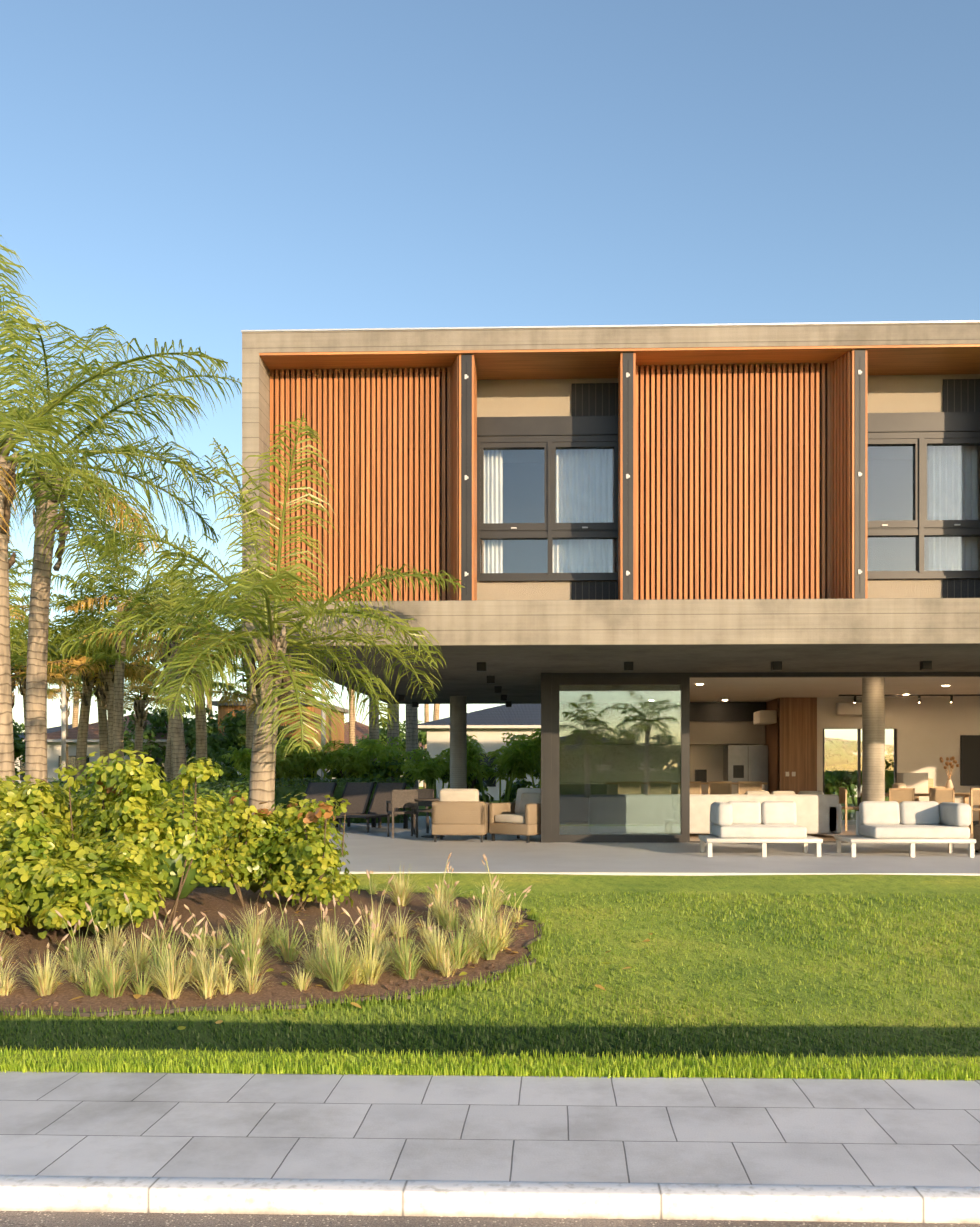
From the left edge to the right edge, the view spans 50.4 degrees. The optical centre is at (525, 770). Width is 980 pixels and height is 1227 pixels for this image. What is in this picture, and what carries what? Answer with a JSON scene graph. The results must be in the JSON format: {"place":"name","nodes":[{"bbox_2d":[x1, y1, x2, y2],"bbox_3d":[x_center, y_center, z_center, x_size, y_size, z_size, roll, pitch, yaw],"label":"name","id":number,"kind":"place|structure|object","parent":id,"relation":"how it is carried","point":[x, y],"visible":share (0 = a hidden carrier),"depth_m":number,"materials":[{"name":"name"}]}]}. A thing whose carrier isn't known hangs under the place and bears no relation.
{"place":"outdoors","nodes":[
{"label":"outdoors","id":0,"kind":"place"},
{"bbox_2d":[0,787,979,1080],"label":"lawn","id":1,"kind":"structure","parent":0,"point":[932,887],"depth_m":6.97,"materials":[{"name":"green plant"}]},
{"bbox_2d":[10,624,26,673],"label":"palm","id":2,"kind":"object","parent":1,"relation":"on","point":[17,628],"visible":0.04,"depth_m":34.44,"materials":[{"name":"green plant"}]},
{"bbox_2d":[13,719,24,776],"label":"tree","id":3,"kind":"object","parent":1,"relation":"on","point":[19,747],"visible":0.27,"depth_m":43.09,"materials":[{"name":"green plant"}]},
{"bbox_2d":[11,619,54,707],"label":"palm","id":4,"kind":"object","parent":1,"relation":"on","point":[13,685],"visible":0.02,"depth_m":38.40,"materials":[{"name":"green plant"}]},
{"bbox_2d":[8,522,67,622],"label":"palm","id":5,"kind":"object","parent":1,"relation":"on","point":[13,570],"visible":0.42,"depth_m":31.02,"materials":[{"name":"green plant"}]},
{"bbox_2d":[15,724,71,787],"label":"house","id":6,"kind":"structure","parent":1,"relation":"on","point":[49,730],"depth_m":70.91,"materials":[{"name":"white paint"}]},
{"bbox_2d":[10,609,85,724],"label":"palm","id":7,"kind":"object","parent":1,"relation":"on","point":[23,689],"visible":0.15,"depth_m":36.23,"materials":[{"name":"green plant"}]},
{"bbox_2d":[13,636,82,694],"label":"palm","id":8,"kind":"object","parent":1,"relation":"on","point":[49,639],"visible":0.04,"depth_m":44.93,"materials":[{"name":"green plant"}]},
{"bbox_2d":[9,576,113,704],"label":"palm","id":9,"kind":"object","parent":1,"relation":"on","point":[19,660],"visible":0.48,"depth_m":28.34,"materials":[{"name":"green plant"}]},
{"bbox_2d":[53,625,81,727],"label":"palm","id":10,"kind":"object","parent":1,"relation":"on","point":[75,715],"visible":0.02,"depth_m":56.47,"materials":[{"name":"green plant"}]},
{"bbox_2d":[47,637,92,780],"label":"palm","id":11,"kind":"object","parent":1,"relation":"on","point":[52,692],"visible":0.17,"depth_m":50.45,"materials":[{"name":"green plant"}]},
{"bbox_2d":[11,581,159,790],"bbox_3d":[-13.137,-1.989,31.315,4.739,7.250,4.862,0,0,2],"label":"palm","id":12,"kind":"object","parent":1,"relation":"on","point":[83,724],"visible":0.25,"depth_m":31.11,"materials":[{"name":"green plant"}]},
{"bbox_2d":[19,610,163,769],"bbox_3d":[-14.064,-1.919,34.148,4.221,7.109,4.009,0,0,24],"label":"palm","id":13,"kind":"object","parent":1,"relation":"on","point":[103,728],"visible":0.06,"depth_m":34.15,"materials":[{"name":"green plant"}]},
{"bbox_2d":[11,508,206,771],"bbox_3d":[-11.296,-2.881,29.334,4.279,9.026,4.355,0,0,33],"label":"palm","id":14,"kind":"object","parent":1,"relation":"on","point":[118,721],"visible":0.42,"depth_m":29.06,"materials":[{"name":"green plant"}]},
{"bbox_2d":[24,574,205,764],"bbox_3d":[-11.982,-2.009,30.428,4.843,7.287,5.693,0,0,-26],"label":"palm","id":15,"kind":"object","parent":1,"relation":"on","point":[106,680],"visible":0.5,"depth_m":29.67,"materials":[{"name":"green plant"}]},
{"bbox_2d":[0,283,241,789],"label":"palm","id":16,"kind":"object","parent":1,"relation":"on","point":[36,719],"visible":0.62,"depth_m":15.44,"materials":[{"name":"green plant"}]},
{"bbox_2d":[22,713,223,788],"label":"house","id":17,"kind":"structure","parent":1,"relation":"on","point":[53,751],"depth_m":50.52,"materials":[{"name":"white paint"}]},
{"bbox_2d":[16,780,248,844],"bbox_3d":[-10.091,0.739,17.045,11.646,1.161,1.070,0,0,2],"label":"hedge row","id":18,"kind":"object","parent":1,"relation":"on","point":[228,793],"visible":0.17,"depth_m":16.59,"materials":[{"name":"green plant"}]},
{"bbox_2d":[0,235,270,783],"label":"palm","id":19,"kind":"object","parent":1,"relation":"on","point":[8,443],"visible":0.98,"depth_m":11.96,"materials":[{"name":"green plant"}]},
{"bbox_2d":[92,638,189,765],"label":"palm","id":20,"kind":"object","parent":1,"relation":"on","point":[139,706],"visible":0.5,"depth_m":40.16,"materials":[{"name":"green plant"}]},
{"bbox_2d":[78,544,248,785],"bbox_3d":[-9.123,-2.068,26.942,4.804,7.403,4.418,0,0,2],"label":"palm","id":21,"kind":"object","parent":1,"relation":"on","point":[178,742],"visible":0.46,"depth_m":26.91,"materials":[{"name":"green plant"}]},
{"bbox_2d":[124,703,222,776],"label":"tree","id":22,"kind":"object","parent":1,"relation":"on","point":[159,721],"visible":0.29,"depth_m":49.26,"materials":[{"name":"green plant"}]},
{"bbox_2d":[110,539,240,780],"bbox_3d":[-11.902,-3.217,35.928,4.631,9.702,4.500,0,0,19],"label":"palm","id":23,"kind":"object","parent":1,"relation":"on","point":[203,590],"visible":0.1,"depth_m":36.05,"materials":[{"name":"green plant"}]},
{"bbox_2d":[124,632,235,781],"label":"palm","id":24,"kind":"object","parent":1,"relation":"on","point":[167,770],"visible":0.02,"depth_m":46.17,"materials":[{"name":"green plant"}]},
{"bbox_2d":[128,582,245,766],"bbox_3d":[-10.384,-2.172,33.334,4.075,7.607,4.046,0,0,2],"label":"palm","id":25,"kind":"object","parent":1,"relation":"on","point":[201,736],"visible":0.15,"depth_m":33.01,"materials":[{"name":"green plant"}]},
{"bbox_2d":[61,674,325,784],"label":"utility poles","id":26,"kind":"object","parent":1,"relation":"on","point":[63,725],"visible":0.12,"depth_m":44.87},
{"bbox_2d":[182,648,242,720],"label":"palm","id":27,"kind":"object","parent":1,"relation":"on","point":[210,707],"visible":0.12,"depth_m":58.30,"materials":[{"name":"green plant"}]},
{"bbox_2d":[188,758,242,785],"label":"shrub","id":28,"kind":"object","parent":1,"relation":"on","point":[229,772],"visible":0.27,"depth_m":28.58,"materials":[{"name":"green plant"}]},
{"bbox_2d":[192,596,247,650],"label":"palm","id":29,"kind":"object","parent":1,"relation":"on","point":[239,629],"visible":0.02,"depth_m":30.39,"materials":[{"name":"green plant"}]},
{"bbox_2d":[195,613,256,780],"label":"palm","id":30,"kind":"object","parent":1,"relation":"on","point":[249,728],"visible":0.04,"depth_m":40.03,"materials":[{"name":"green plant"}]},
{"bbox_2d":[187,708,300,771],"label":"tree","id":31,"kind":"object","parent":1,"relation":"on","point":[234,730],"visible":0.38,"depth_m":43.11,"materials":[{"name":"green plant"}]},
{"bbox_2d":[55,413,464,822],"bbox_3d":[-3.116,-1.323,12.007,4.705,5.400,5.055,0,0,2],"label":"palm","id":32,"kind":"object","parent":1,"relation":"on","point":[273,687],"visible":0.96,"depth_m":11.99,"materials":[{"name":"green plant"}]},
{"bbox_2d":[204,649,315,720],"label":"palm","id":33,"kind":"object","parent":1,"relation":"on","point":[233,698],"visible":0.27,"depth_m":35.75,"materials":[{"name":"green plant"}]},
{"bbox_2d":[222,746,307,785],"bbox_3d":[-6.928,0.339,27.976,2.359,2.001,2.206,0,0,2],"label":"shrub","id":34,"kind":"object","parent":1,"relation":"on","point":[242,759],"visible":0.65,"depth_m":27.56,"materials":[{"name":"green plant"}]},
{"bbox_2d":[212,701,348,784],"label":"timber house","id":35,"kind":"structure","parent":1,"relation":"on","point":[224,710],"depth_m":46.05,"materials":[{"name":"brown wood"}]},
{"bbox_2d":[154,777,410,822],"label":"wall","id":36,"kind":"structure","parent":1,"relation":"on","point":[284,791],"depth_m":24.48,"materials":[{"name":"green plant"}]},
{"bbox_2d":[275,765,328,785],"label":"shrub","id":37,"kind":"object","parent":1,"relation":"on","point":[305,775],"visible":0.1,"depth_m":28.33,"materials":[{"name":"green plant"}]},
{"bbox_2d":[283,669,337,700],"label":"palm","id":38,"kind":"object","parent":1,"relation":"on","point":[309,688],"visible":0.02,"depth_m":48.09,"materials":[{"name":"green plant"}]},
{"bbox_2d":[292,668,334,700],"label":"palm","id":39,"kind":"object","parent":1,"relation":"on","point":[313,695],"visible":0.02,"depth_m":56.16,"materials":[{"name":"green plant"}]},
{"bbox_2d":[276,739,357,785],"bbox_3d":[-5.803,0.245,28.256,2.371,2.187,2.196,0,0,-35],"label":"shrub","id":40,"kind":"object","parent":1,"relation":"on","point":[314,760],"visible":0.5,"depth_m":27.78,"materials":[{"name":"green plant"}]},
{"bbox_2d":[0,886,652,1029],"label":"planting bed","id":41,"kind":"object","parent":1,"relation":"on","point":[210,902],"visible":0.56,"depth_m":8.22,"materials":[{"name":"brown soil"}]},
{"bbox_2d":[0,748,359,938],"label":"clusia shrubs","id":42,"kind":"object","parent":41,"relation":"in","point":[100,851],"visible":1,"depth_m":9.28,"materials":[{"name":"green plant"}]},
{"bbox_2d":[0,852,531,999],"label":"fountain grass","id":43,"kind":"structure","parent":41,"relation":"on","point":[490,944],"depth_m":7.65,"materials":[{"name":"plant"}]},
{"bbox_2d":[346,687,354,747],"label":"palm","id":44,"kind":"object","parent":1,"relation":"on","point":[352,728],"depth_m":46.97,"materials":[{"name":"beige plant"}]},
{"bbox_2d":[325,761,379,785],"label":"shrub","id":45,"kind":"object","parent":1,"relation":"on","point":[338,775],"visible":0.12,"depth_m":28.51,"materials":[{"name":"green plant"}]},
{"bbox_2d":[326,736,419,781],"bbox_3d":[-4.173,0.201,28.375,2.495,2.276,2.431,0,0,-32],"label":"shrub","id":46,"kind":"object","parent":1,"relation":"on","point":[360,757],"visible":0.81,"depth_m":27.87,"materials":[{"name":"green plant"}]},
{"bbox_2d":[369,696,379,761],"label":"palm","id":47,"kind":"object","parent":1,"relation":"on","point":[373,733],"depth_m":35.87,"materials":[{"name":"plant"}]},
{"bbox_2d":[344,721,419,776],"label":"neighboring house","id":48,"kind":"structure","parent":1,"relation":"on","point":[360,730],"depth_m":66.02,"materials":[{"name":"brown paint"}]},
{"bbox_2d":[364,760,416,789],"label":"shrub","id":49,"kind":"object","parent":1,"relation":"on","point":[387,769],"visible":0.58,"depth_m":27.84,"materials":[{"name":"green plant"}]},
{"bbox_2d":[355,716,426,762],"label":"tree","id":50,"kind":"object","parent":1,"relation":"on","point":[422,737],"visible":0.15,"depth_m":57.19,"materials":[{"name":"green plant"}]},
{"bbox_2d":[387,704,398,777],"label":"palm","id":51,"kind":"object","parent":1,"relation":"on","point":[393,732],"depth_m":30.82,"materials":[{"name":"plant"}]},
{"bbox_2d":[405,704,418,813],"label":"palm","id":52,"kind":"object","parent":1,"relation":"on","point":[411,728],"depth_m":29.79,"materials":[{"name":"plant"}]},
{"bbox_2d":[419,742,423,786],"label":"neighbour","id":53,"kind":"structure","parent":1,"relation":"on","point":[420,783],"depth_m":80.11,"materials":[{"name":"white paint"}]},
{"bbox_2d":[423,704,428,788],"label":"palm","id":54,"kind":"object","parent":1,"relation":"on","point":[426,712],"visible":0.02,"depth_m":65.92,"materials":[{"name":"beige plant"}]},
{"bbox_2d":[433,704,439,720],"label":"palm","id":55,"kind":"object","parent":1,"relation":"on","point":[436,712],"depth_m":57.86,"materials":[{"name":"beige plant"}]},
{"bbox_2d":[400,748,477,816],"bbox_3d":[-2.235,0.343,27.670,2.128,1.993,2.360,0,0,2],"label":"shrub","id":56,"kind":"object","parent":1,"relation":"on","point":[429,771],"visible":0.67,"depth_m":27.35,"materials":[{"name":"green plant"}]},
{"bbox_2d":[440,768,493,802],"bbox_3d":[-1.554,0.683,28.348,1.585,1.729,1.826,0,0,-28],"label":"shrub","id":57,"kind":"object","parent":1,"relation":"on","point":[474,784],"visible":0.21,"depth_m":28.25,"materials":[{"name":"green plant"}]},
{"bbox_2d":[418,704,540,799],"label":"neighboring house","id":58,"kind":"structure","parent":1,"relation":"on","point":[488,727],"depth_m":43.91,"materials":[{"name":"white paint"}]},
{"bbox_2d":[442,733,539,802],"bbox_3d":[-0.714,0.166,27.604,2.832,2.346,1.999,0,0,-26],"label":"shrub","id":59,"kind":"object","parent":1,"relation":"on","point":[513,767],"visible":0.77,"depth_m":27.48,"materials":[{"name":"green plant"}]},
{"bbox_2d":[498,728,540,787],"bbox_3d":[0.515,0.028,27.798,2.495,2.618,2.953,0,0,2],"label":"shrub","id":60,"kind":"object","parent":1,"relation":"on","point":[535,742],"visible":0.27,"depth_m":27.10,"materials":[{"name":"green plant"}]},
{"bbox_2d":[501,771,539,801],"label":"shrub","id":61,"kind":"object","parent":1,"relation":"on","point":[518,784],"visible":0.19,"depth_m":28.65,"materials":[{"name":"green plant"}]},
{"bbox_2d":[241,320,979,842],"bbox_3d":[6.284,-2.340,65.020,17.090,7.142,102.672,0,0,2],"label":"house","id":62,"kind":"structure","parent":1,"relation":"on","point":[783,520],"depth_m":14.45,"materials":[{"name":"concrete"}]},
{"bbox_2d":[618,781,640,793],"bbox_3d":[2.164,0.667,21.771,0.480,0.880,0.460,0,0,2],"label":"stool","id":63,"kind":"object","parent":62,"relation":"on","point":[627,788],"depth_m":21.55,"materials":[{"name":"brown wood"}]},
{"bbox_2d":[648,781,670,793],"bbox_3d":[2.784,0.667,21.752,0.480,0.880,0.460,0,0,2],"label":"stool","id":64,"kind":"object","parent":62,"relation":"on","point":[655,791],"depth_m":21.53,"materials":[{"name":"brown wood"}]},
{"bbox_2d":[559,702,767,821],"bbox_3d":[3.245,-0.201,24.924,4.970,2.856,0.730,0,0,2],"label":"kitchen","id":65,"kind":"object","parent":62,"relation":"on","point":[736,730],"visible":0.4,"depth_m":24.85,"materials":[{"name":"silver metal"}]},
{"bbox_2d":[604,782,766,793],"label":"bar stools","id":66,"kind":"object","parent":62,"relation":"on","point":[704,787],"depth_m":22.13,"materials":[{"name":"brown paint"}]},
{"bbox_2d":[678,781,700,793],"bbox_3d":[3.403,0.667,21.733,0.480,0.880,0.460,0,0,2],"label":"stool","id":67,"kind":"object","parent":62,"relation":"on","point":[695,787],"visible":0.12,"depth_m":21.51,"materials":[{"name":"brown wood"}]},
{"bbox_2d":[588,791,841,833],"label":"kitchen island","id":68,"kind":"structure","parent":62,"relation":"on","point":[818,812],"depth_m":19.24,"materials":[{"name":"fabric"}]},
{"bbox_2d":[708,781,731,793],"bbox_3d":[4.023,0.667,21.714,0.480,0.880,0.460,0,0,2],"label":"stool","id":69,"kind":"object","parent":62,"relation":"on","point":[719,787],"visible":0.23,"depth_m":21.49,"materials":[{"name":"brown wood"}]},
{"bbox_2d":[738,781,761,793],"bbox_3d":[4.643,0.667,21.696,0.480,0.880,0.460,0,0,2],"label":"stool","id":70,"kind":"object","parent":62,"relation":"on","point":[744,787],"visible":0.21,"depth_m":21.48,"materials":[{"name":"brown wood"}]},
{"bbox_2d":[650,684,951,702],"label":"ceiling lamps","id":71,"kind":"object","parent":62,"relation":"attached to","point":[902,694],"visible":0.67,"depth_m":22.33,"materials":[{"name":"white paint"}]},
{"bbox_2d":[753,702,861,724],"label":"air conditioners","id":72,"kind":"object","parent":62,"relation":"attached to","point":[764,717],"visible":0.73,"depth_m":23.66,"materials":[{"name":"white paint"}]},
{"bbox_2d":[839,787,858,830],"bbox_3d":[6.756,0.787,21.431,0.460,0.880,0.480,0,0,2],"label":"dining chair","id":73,"kind":"object","parent":62,"relation":"on","point":[842,794],"visible":0.46,"depth_m":21.21,"materials":[{"name":"brown wood"}]},
{"bbox_2d":[889,788,914,802],"bbox_3d":[7.433,0.787,20.660,0.480,0.880,0.460,0,0,10],"label":"dining chair","id":74,"kind":"object","parent":62,"relation":"on","point":[898,795],"visible":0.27,"depth_m":20.44,"materials":[{"name":"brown wood"}]},
{"bbox_2d":[839,694,979,702],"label":"track lights","id":75,"kind":"object","parent":62,"relation":"on","point":[919,698],"visible":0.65,"depth_m":22.48,"materials":[{"name":"black metal"}]},
{"bbox_2d":[861,793,979,826],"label":"dining table","id":76,"kind":"object","parent":62,"relation":"on","point":[966,797],"visible":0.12,"depth_m":21.05,"materials":[{"name":"brown wood"}]},
{"bbox_2d":[940,756,958,787],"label":"vase dried flowers","id":77,"kind":"object","parent":76,"relation":"on","point":[949,783],"visible":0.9,"depth_m":21.34,"materials":[{"name":"ceramic"}]},
{"bbox_2d":[929,788,954,803],"bbox_3d":[8.182,0.787,20.638,0.480,0.880,0.460,0,0,2],"label":"dining chair","id":78,"kind":"object","parent":62,"relation":"on","point":[939,795],"visible":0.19,"depth_m":20.42,"materials":[{"name":"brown wood"}]},
{"bbox_2d":[955,798,978,825],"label":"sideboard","id":79,"kind":"object","parent":62,"relation":"on","point":[975,815],"depth_m":22.84,"materials":[{"name":"brown paint"}]},
{"bbox_2d":[960,735,979,785],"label":"television","id":80,"kind":"object","parent":62,"relation":"attached to","point":[969,760],"visible":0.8,"depth_m":23.29,"materials":[{"name":"black metal"}]},
{"bbox_2d":[970,788,979,832],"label":"dining chair","id":81,"kind":"object","parent":62,"relation":"on","point":[974,796],"visible":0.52,"depth_m":20.38,"materials":[{"name":"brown wood"}]},
{"bbox_2d":[824,738,861,798],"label":"hill","id":82,"kind":"structure","parent":1,"relation":"on","point":[844,749],"depth_m":32.81,"materials":[{"name":"green plant"}]},
{"bbox_2d":[824,754,893,812],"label":"tree","id":83,"kind":"object","parent":1,"relation":"on","point":[843,771],"depth_m":27.71,"materials":[{"name":"green plant"}]},
{"bbox_2d":[824,737,893,796],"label":"building","id":84,"kind":"structure","parent":1,"relation":"on","point":[886,747],"depth_m":50.01,"materials":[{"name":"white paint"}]},
{"bbox_2d":[885,745,893,797],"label":"hill","id":85,"kind":"structure","parent":1,"relation":"on","point":[889,748],"depth_m":35.11,"materials":[{"name":"green plant"}]},
{"bbox_2d":[885,778,893,791],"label":"shrub","id":86,"kind":"object","parent":1,"relation":"on","point":[890,782],"depth_m":29.23,"materials":[{"name":"green plant"}]},
{"bbox_2d":[0,1071,979,1186],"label":"pavement","id":87,"kind":"structure","parent":0,"point":[803,1131],"depth_m":4.77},
{"bbox_2d":[0,1211,979,1226],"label":"road","id":88,"kind":"structure","parent":0,"point":[58,1219],"depth_m":3.99,"materials":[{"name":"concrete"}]},
{"bbox_2d":[0,1176,979,1223],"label":"kerb","id":89,"kind":"structure","parent":88,"relation":"on","point":[898,1204],"depth_m":4.05,"materials":[{"name":"paint"}]},
{"bbox_2d":[0,0,979,744],"label":"sky","id":90,"kind":"structure","parent":0,"point":[200,173],"materials":[{"name":"blue"}]},
{"bbox_2d":[207,816,979,875],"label":"terrace floor","id":91,"kind":"structure","parent":0,"point":[376,850],"depth_m":14.72,"materials":[{"name":"concrete"}]},
{"bbox_2d":[286,782,337,831],"bbox_3d":[-4.675,0.742,21.780,0.680,0.977,1.740,0,0,22],"label":"lounger","id":92,"kind":"object","parent":91,"relation":"on","point":[318,791],"visible":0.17,"depth_m":22.39,"materials":[{"name":"fabric"}]},
{"bbox_2d":[331,782,375,828],"bbox_3d":[-3.872,0.742,21.856,0.680,0.977,1.740,0,0,22],"label":"lounger","id":93,"kind":"object","parent":91,"relation":"on","point":[357,795],"visible":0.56,"depth_m":22.40,"materials":[{"name":"fabric"}]},
{"bbox_2d":[336,782,407,832],"bbox_3d":[-3.135,0.742,21.433,0.680,0.977,1.740,0,0,22],"label":"lounger","id":94,"kind":"object","parent":91,"relation":"on","point":[382,795],"visible":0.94,"depth_m":21.97,"materials":[{"name":"grey fabric"}]},
{"bbox_2d":[386,790,418,837],"bbox_3d":[-2.266,0.791,19.204,0.520,0.880,0.460,0,0,-18],"label":"terrace chair","id":95,"kind":"object","parent":91,"relation":"on","point":[403,798],"visible":1,"depth_m":19.02,"materials":[{"name":"fabric"}]},
{"bbox_2d":[413,789,433,834],"bbox_3d":[-1.839,0.791,20.092,0.520,0.880,0.460,0,0,32],"label":"terrace chair","id":96,"kind":"object","parent":91,"relation":"on","point":[425,793],"visible":0.33,"depth_m":19.93,"materials":[{"name":"fabric"}]},
{"bbox_2d":[414,798,444,837],"bbox_3d":[-1.713,0.876,19.288,0.800,0.710,0.800,0,0,2],"label":"terrace table","id":97,"kind":"object","parent":91,"relation":"on","point":[431,800],"visible":0.56,"depth_m":19.15,"materials":[{"name":"metal"}]},
{"bbox_2d":[432,789,488,841],"bbox_3d":[-1.125,0.772,18.219,0.947,0.917,0.879,0,0,2],"label":"wicker chair","id":98,"kind":"object","parent":91,"relation":"on","point":[460,811],"visible":0.98,"depth_m":17.81,"materials":[{"name":"beige wicker"}]},
{"bbox_2d":[489,788,540,842],"bbox_3d":[-0.043,0.772,18.286,0.880,0.917,0.850,0,0,37],"label":"wicker chair","id":99,"kind":"object","parent":91,"relation":"on","point":[520,815],"visible":0.69,"depth_m":18.08,"materials":[{"name":"beige wicker"}]},
{"bbox_2d":[699,801,822,856],"bbox_3d":[3.416,0.844,15.230,1.640,0.774,0.880,0,0,2],"label":"sofa","id":100,"kind":"object","parent":91,"relation":"on","point":[764,823],"visible":1,"depth_m":14.89,"materials":[{"name":"fabric"}]},
{"bbox_2d":[834,801,975,856],"bbox_3d":[5.505,0.844,15.166,1.760,0.774,0.880,0,0,2],"label":"sofa","id":101,"kind":"object","parent":91,"relation":"on","point":[911,823],"visible":1,"depth_m":15.08,"materials":[{"name":"fabric"}]},
{"bbox_2d":[892,773,933,792],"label":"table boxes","id":102,"kind":"object","parent":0,"point":[921,782],"visible":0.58,"depth_m":21.20,"materials":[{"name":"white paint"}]},
{"bbox_2d":[974,824,979,852],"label":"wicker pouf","id":103,"kind":"object","parent":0,"point":[977,837],"visible":0.89,"depth_m":15.52,"materials":[{"name":"brown wicker"}]},
{"label":"ground","id":104,"kind":"structure","parent":0,"visible":0},
{"bbox_2d":[14,720,24,731],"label":"tree","id":105,"kind":"object","parent":104,"relation":"on","point":[22,725],"visible":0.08,"depth_m":81.44,"materials":[{"name":"green plant"}]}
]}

